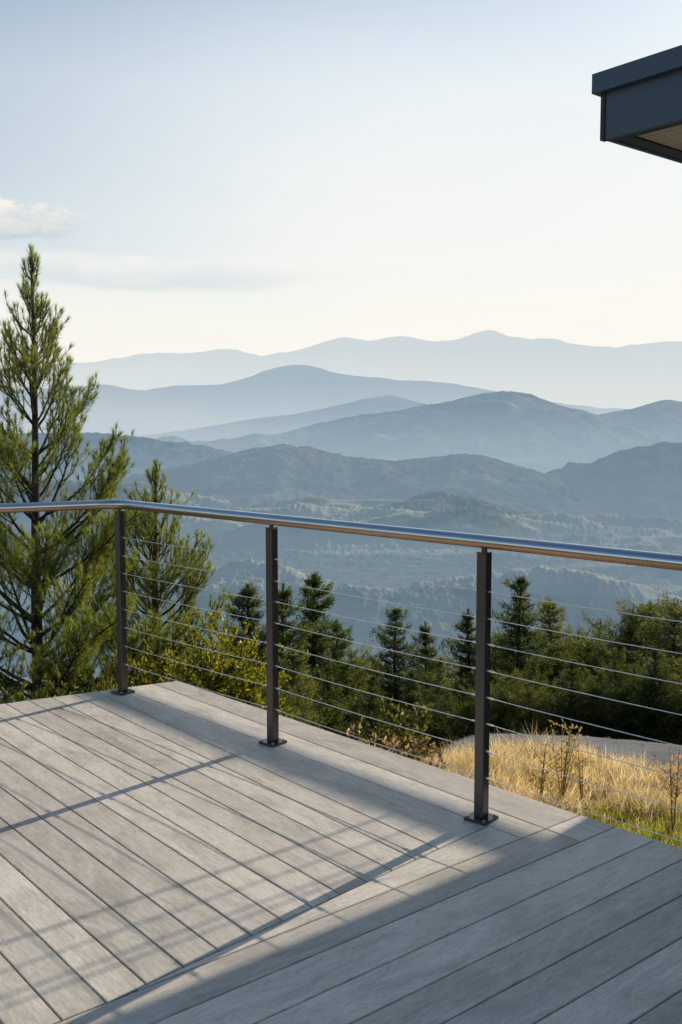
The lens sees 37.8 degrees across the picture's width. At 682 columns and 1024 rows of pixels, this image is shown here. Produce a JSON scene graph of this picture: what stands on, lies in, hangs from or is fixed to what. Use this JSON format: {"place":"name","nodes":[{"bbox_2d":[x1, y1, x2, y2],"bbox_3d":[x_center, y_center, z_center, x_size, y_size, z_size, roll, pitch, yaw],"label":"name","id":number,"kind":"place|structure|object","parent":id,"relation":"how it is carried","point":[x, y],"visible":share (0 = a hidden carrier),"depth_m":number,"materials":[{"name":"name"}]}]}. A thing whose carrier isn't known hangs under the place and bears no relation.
{"place":"outdoors","nodes":[
{"label":"outdoors","id":0,"kind":"place"},
{"bbox_2d":[0,432,231,481],"bbox_3d":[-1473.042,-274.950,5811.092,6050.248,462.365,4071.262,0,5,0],"label":"hill","id":1,"kind":"structure","parent":0,"point":[143,452],"depth_m":5999.84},
{"bbox_2d":[137,395,426,441],"bbox_3d":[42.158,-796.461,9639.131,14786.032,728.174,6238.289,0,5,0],"label":"hazy ridge","id":2,"kind":"structure","parent":0,"point":[287,423],"depth_m":10109.76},
{"bbox_2d":[0,365,624,435],"bbox_3d":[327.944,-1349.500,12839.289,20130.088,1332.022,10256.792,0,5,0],"label":"hazy mountains","id":3,"kind":"structure","parent":0,"point":[287,390],"depth_m":13460.62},
{"bbox_2d":[94,443,580,525],"bbox_3d":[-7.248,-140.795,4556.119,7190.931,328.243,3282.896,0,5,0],"label":"forested hill","id":4,"kind":"structure","parent":0,"point":[250,477],"depth_m":4424.15,"materials":[{"name":"blue plant"}]},
{"bbox_2d":[0,473,681,700],"bbox_3d":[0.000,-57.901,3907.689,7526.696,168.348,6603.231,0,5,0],"label":"valley floor","id":5,"kind":"structure","parent":0,"point":[589,583],"depth_m":2519.88,"materials":[{"name":"blue plant"}]},
{"bbox_2d":[0,330,681,408],"bbox_3d":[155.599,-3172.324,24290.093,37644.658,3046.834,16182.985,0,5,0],"label":"mountains","id":6,"kind":"structure","parent":0,"point":[632,376],"depth_m":24761.19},
{"bbox_2d":[0,0,681,367],"label":"sky","id":7,"kind":"structure","parent":0,"point":[258,177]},
{"bbox_2d":[157,391,681,472],"bbox_3d":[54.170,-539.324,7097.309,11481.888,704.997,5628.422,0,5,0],"label":"mountain","id":8,"kind":"structure","parent":0,"point":[531,431],"depth_m":6956.92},
{"bbox_2d":[422,724,681,848],"bbox_3d":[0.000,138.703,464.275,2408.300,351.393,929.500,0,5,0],"label":"hillside ground","id":9,"kind":"structure","parent":0,"point":[591,799],"depth_m":6.55,"materials":[{"name":"plant"}]},
{"bbox_2d":[0,629,138,703],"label":"shrub","id":10,"kind":"object","parent":9,"relation":"on","point":[66,681],"visible":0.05,"depth_m":7.23,"materials":[{"name":"green plant"}]},
{"bbox_2d":[0,622,212,703],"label":"shrub","id":11,"kind":"object","parent":9,"relation":"on","point":[174,671],"visible":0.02,"depth_m":7.23,"materials":[{"name":"green plant"}]},
{"bbox_2d":[0,243,220,703],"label":"pine tree","id":12,"kind":"object","parent":9,"relation":"on","point":[92,569],"visible":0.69,"depth_m":7.82,"materials":[{"name":"green plant"}]},
{"bbox_2d":[60,458,242,693],"bbox_3d":[-1.672,1.634,9.041,1.847,4.289,1.754,0,5,0],"label":"pine tree","id":13,"kind":"object","parent":9,"relation":"on","point":[152,533],"visible":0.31,"depth_m":8.84,"materials":[{"name":"green plant"}]},
{"bbox_2d":[80,618,280,705],"bbox_3d":[-1.276,1.988,7.723,1.463,2.211,1.410,4,6,39],"label":"shrub","id":14,"kind":"object","parent":9,"relation":"on","point":[221,679],"visible":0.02,"depth_m":7.51,"materials":[{"name":"green plant"}]},
{"bbox_2d":[106,603,296,718],"bbox_3d":[-1.078,1.988,8.032,1.702,2.459,1.583,0,5,0],"label":"shrub","id":15,"kind":"object","parent":9,"relation":"on","point":[238,688],"visible":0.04,"depth_m":7.85,"materials":[{"name":"green plant"}]},
{"bbox_2d":[209,623,260,675],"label":"bushy tree","id":16,"kind":"object","parent":9,"relation":"on","point":[234,638],"depth_m":26.96,"materials":[{"name":"green plant"}]},
{"bbox_2d":[219,582,351,735],"bbox_3d":[-2.539,5.903,24.274,5.648,8.490,5.051,-4,7,-42],"label":"conifer tree","id":17,"kind":"object","parent":9,"relation":"on","point":[247,602],"visible":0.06,"depth_m":24.13,"materials":[{"name":"green plant"}]},
{"bbox_2d":[248,664,328,726],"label":"bushy tree","id":18,"kind":"object","parent":9,"relation":"on","point":[293,703],"depth_m":18.00,"materials":[{"name":"green plant"}]},
{"bbox_2d":[257,686,336,728],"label":"bushy tree","id":19,"kind":"object","parent":9,"relation":"on","point":[300,715],"visible":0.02,"depth_m":14.97,"materials":[{"name":"green plant"}]},
{"bbox_2d":[278,645,323,727],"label":"conifer tree","id":20,"kind":"object","parent":9,"relation":"on","point":[294,658],"visible":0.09,"depth_m":19.25,"materials":[{"name":"green plant"}]},
{"bbox_2d":[256,581,364,735],"bbox_3d":[-1.596,5.575,23.338,5.421,8.046,6.918,0,5,0],"label":"conifer tree","id":21,"kind":"object","parent":9,"relation":"on","point":[285,639],"visible":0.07,"depth_m":23.15,"materials":[{"name":"green plant"}]},
{"bbox_2d":[312,671,353,738],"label":"conifer tree","id":22,"kind":"object","parent":9,"relation":"on","point":[325,690],"visible":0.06,"depth_m":20.33,"materials":[{"name":"green plant"}]},
{"bbox_2d":[290,571,378,737],"bbox_3d":[-0.315,5.878,25.583,5.632,8.870,5.037,-1,5,-7],"label":"conifer tree","id":23,"kind":"object","parent":9,"relation":"on","point":[318,643],"visible":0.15,"depth_m":25.15,"materials":[{"name":"green plant"}]},
{"bbox_2d":[322,618,361,737],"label":"conifer tree","id":24,"kind":"object","parent":9,"relation":"on","point":[341,635],"visible":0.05,"depth_m":26.31,"materials":[{"name":"green plant"}]},
{"bbox_2d":[320,639,392,730],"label":"bushy tree","id":25,"kind":"object","parent":9,"relation":"on","point":[351,655],"visible":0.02,"depth_m":27.31,"materials":[{"name":"green plant"}]},
{"bbox_2d":[346,674,398,744],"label":"conifer tree","id":26,"kind":"object","parent":9,"relation":"on","point":[372,702],"visible":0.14,"depth_m":20.34,"materials":[{"name":"green plant"}]},
{"bbox_2d":[346,723,408,754],"bbox_3d":[0.199,1.758,6.344,0.533,0.912,0.483,5,7,44],"label":"shrub","id":27,"kind":"object","parent":9,"relation":"on","point":[392,742],"visible":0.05,"depth_m":6.25,"materials":[{"name":"brown plant"}]},
{"bbox_2d":[358,654,402,702],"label":"bushy tree","id":28,"kind":"object","parent":9,"relation":"on","point":[378,670],"depth_m":29.36,"materials":[{"name":"green plant"}]},
{"bbox_2d":[311,607,450,752],"bbox_3d":[2.044,5.213,24.500,6.126,5.895,5.729,-2,5,-19],"label":"conifer tree","id":29,"kind":"object","parent":9,"relation":"on","point":[394,683],"visible":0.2,"depth_m":24.26,"materials":[{"name":"green plant"}]},
{"bbox_2d":[358,696,433,761],"bbox_3d":[0.385,1.721,7.090,0.590,0.929,0.624,0,5,0],"label":"shrub","id":30,"kind":"object","parent":9,"relation":"on","point":[402,733],"visible":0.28,"depth_m":7.07,"materials":[{"name":"green plant"}]},
{"bbox_2d":[366,668,448,746],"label":"conifer tree","id":31,"kind":"object","parent":9,"relation":"on","point":[413,687],"visible":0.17,"depth_m":19.29,"materials":[{"name":"green plant"}]},
{"bbox_2d":[375,732,447,769],"bbox_3d":[0.443,1.719,6.063,0.537,0.736,0.462,-5,7,-45],"label":"shrub","id":32,"kind":"object","parent":9,"relation":"on","point":[415,751],"visible":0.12,"depth_m":6.16,"materials":[{"name":"brown plant"}]},
{"bbox_2d":[387,621,450,703],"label":"conifer tree","id":33,"kind":"object","parent":9,"relation":"on","point":[425,638],"visible":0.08,"depth_m":25.24,"materials":[{"name":"green plant"}]},
{"bbox_2d":[398,650,465,702],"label":"bushy tree","id":34,"kind":"object","parent":9,"relation":"on","point":[449,669],"visible":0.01,"depth_m":28.32,"materials":[{"name":"green plant"}]},
{"bbox_2d":[421,655,464,732],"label":"conifer tree","id":35,"kind":"object","parent":9,"relation":"on","point":[439,664],"visible":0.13,"depth_m":20.22,"materials":[{"name":"green plant"}]},
{"bbox_2d":[391,679,497,762],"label":"bushy tree","id":36,"kind":"object","parent":9,"relation":"on","point":[441,725],"visible":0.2,"depth_m":17.18,"materials":[{"name":"green plant"}]},
{"bbox_2d":[421,607,495,712],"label":"conifer tree","id":37,"kind":"object","parent":9,"relation":"on","point":[466,627],"visible":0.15,"depth_m":24.07,"materials":[{"name":"green plant"}]},
{"bbox_2d":[457,670,503,729],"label":"conifer tree","id":38,"kind":"object","parent":9,"relation":"on","point":[473,673],"depth_m":18.12,"materials":[{"name":"green plant"}]},
{"bbox_2d":[464,629,535,702],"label":"bushy tree","id":39,"kind":"object","parent":9,"relation":"on","point":[495,658],"visible":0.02,"depth_m":23.80,"materials":[{"name":"green plant"}]},
{"bbox_2d":[425,575,575,719],"bbox_3d":[4.512,4.672,23.862,6.802,6.648,7.274,1,5,9],"label":"conifer tree","id":40,"kind":"object","parent":9,"relation":"on","point":[514,639],"visible":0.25,"depth_m":22.80,"materials":[{"name":"green plant"}]},
{"bbox_2d":[454,667,562,736],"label":"bushy tree","id":41,"kind":"object","parent":9,"relation":"on","point":[529,695],"visible":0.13,"depth_m":17.48,"materials":[{"name":"green plant"}]},
{"bbox_2d":[468,596,592,705],"bbox_3d":[5.059,5.174,24.084,3.959,6.377,4.359,3,6,33],"label":"conifer tree","id":42,"kind":"object","parent":9,"relation":"on","point":[551,608],"visible":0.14,"depth_m":23.66,"materials":[{"name":"green plant"}]},
{"bbox_2d":[474,648,591,736],"bbox_3d":[3.505,4.479,18.481,3.182,3.923,4.048,1,5,9],"label":"bushy tree","id":43,"kind":"object","parent":9,"relation":"on","point":[533,667],"visible":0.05,"depth_m":18.39,"materials":[{"name":"green plant"}]},
{"bbox_2d":[525,732,559,801],"bbox_3d":[1.309,1.687,6.525,0.281,0.538,0.221,4,7,41],"label":"tall weed","id":44,"kind":"object","parent":9,"relation":"on","point":[542,761],"visible":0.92,"depth_m":6.53,"materials":[{"name":"brown plant"}]},
{"bbox_2d":[545,715,587,798],"bbox_3d":[1.497,1.633,6.603,0.283,0.645,0.317,-2,5,-21],"label":"tall weed","id":45,"kind":"object","parent":9,"relation":"on","point":[565,769],"visible":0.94,"depth_m":6.57,"materials":[{"name":"brown plant"}]},
{"bbox_2d":[527,657,624,737],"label":"conifer tree","id":46,"kind":"object","parent":9,"relation":"on","point":[573,686],"visible":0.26,"depth_m":17.79,"materials":[{"name":"green plant"}]},
{"bbox_2d":[564,741,593,804],"bbox_3d":[1.569,1.717,6.587,0.228,0.479,0.190,0,5,0],"label":"tall weed","id":47,"kind":"object","parent":9,"relation":"on","point":[580,776],"visible":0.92,"depth_m":6.58,"materials":[{"name":"brown plant"}]},
{"bbox_2d":[515,623,650,695],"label":"bushy tree","id":48,"kind":"object","parent":9,"relation":"on","point":[578,638],"depth_m":24.52,"materials":[{"name":"green plant"}]},
{"bbox_2d":[557,609,621,668],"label":"bushy tree","id":49,"kind":"object","parent":9,"relation":"on","point":[594,624],"visible":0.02,"depth_m":25.52,"materials":[{"name":"green plant"}]},
{"bbox_2d":[545,641,681,742],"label":"bushy tree","id":50,"kind":"object","parent":9,"relation":"on","point":[617,715],"visible":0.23,"depth_m":17.80,"materials":[{"name":"green plant"}]},
{"bbox_2d":[556,602,681,706],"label":"bushy tree","id":51,"kind":"object","parent":9,"relation":"on","point":[589,654],"visible":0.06,"depth_m":23.32,"materials":[{"name":"green plant"}]},
{"bbox_2d":[560,587,681,706],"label":"bushy tree","id":52,"kind":"object","parent":9,"relation":"on","point":[671,611],"visible":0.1,"depth_m":23.25,"materials":[{"name":"green plant"}]},
{"bbox_2d":[586,640,681,744],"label":"bushy tree","id":53,"kind":"object","parent":9,"relation":"on","point":[675,737],"visible":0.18,"depth_m":17.68,"materials":[{"name":"green plant"}]},
{"bbox_2d":[588,647,681,744],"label":"conifer tree","id":54,"kind":"object","parent":9,"relation":"on","point":[654,684],"visible":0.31,"depth_m":17.39,"materials":[{"name":"green plant"}]},
{"bbox_2d":[592,45,681,163],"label":"house","id":55,"kind":"structure","parent":9,"relation":"on","point":[641,105],"depth_m":5.07,"materials":[{"name":"paint"}]},
{"bbox_2d":[634,598,679,654],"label":"tree","id":56,"kind":"object","parent":9,"relation":"on","point":[652,610],"visible":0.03,"depth_m":25.09,"materials":[{"name":"green plant"}]},
{"bbox_2d":[654,744,681,833],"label":"tall weed","id":57,"kind":"object","parent":9,"relation":"on","point":[676,780],"visible":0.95,"depth_m":6.03,"materials":[{"name":"brown plant"}]},
{"bbox_2d":[433,733,681,788],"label":"gravel path","id":58,"kind":"structure","parent":0,"point":[634,747],"depth_m":8.08,"materials":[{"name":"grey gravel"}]},
{"bbox_2d":[545,442,681,520],"bbox_3d":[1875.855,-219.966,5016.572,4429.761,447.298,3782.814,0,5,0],"label":"hill","id":59,"kind":"structure","parent":0,"point":[644,481],"depth_m":4262.45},
{"bbox_2d":[599,400,681,434],"bbox_3d":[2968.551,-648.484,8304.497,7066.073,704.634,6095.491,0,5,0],"label":"mountain","id":60,"kind":"structure","parent":0,"point":[666,415],"depth_m":8366.40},
{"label":"deck underframe","id":61,"kind":"structure","parent":0,"visible":0},
{"bbox_2d":[0,681,681,1023],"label":"timber deck","id":62,"kind":"structure","parent":61,"relation":"on","point":[175,852],"depth_m":3.26,"materials":[{"name":"grey wood"}]},
{"bbox_2d":[0,500,681,841],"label":"cable railing","id":63,"kind":"object","parent":62,"relation":"on","point":[480,815],"visible":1,"depth_m":4.04,"materials":[{"name":"grey metal"}]}
]}

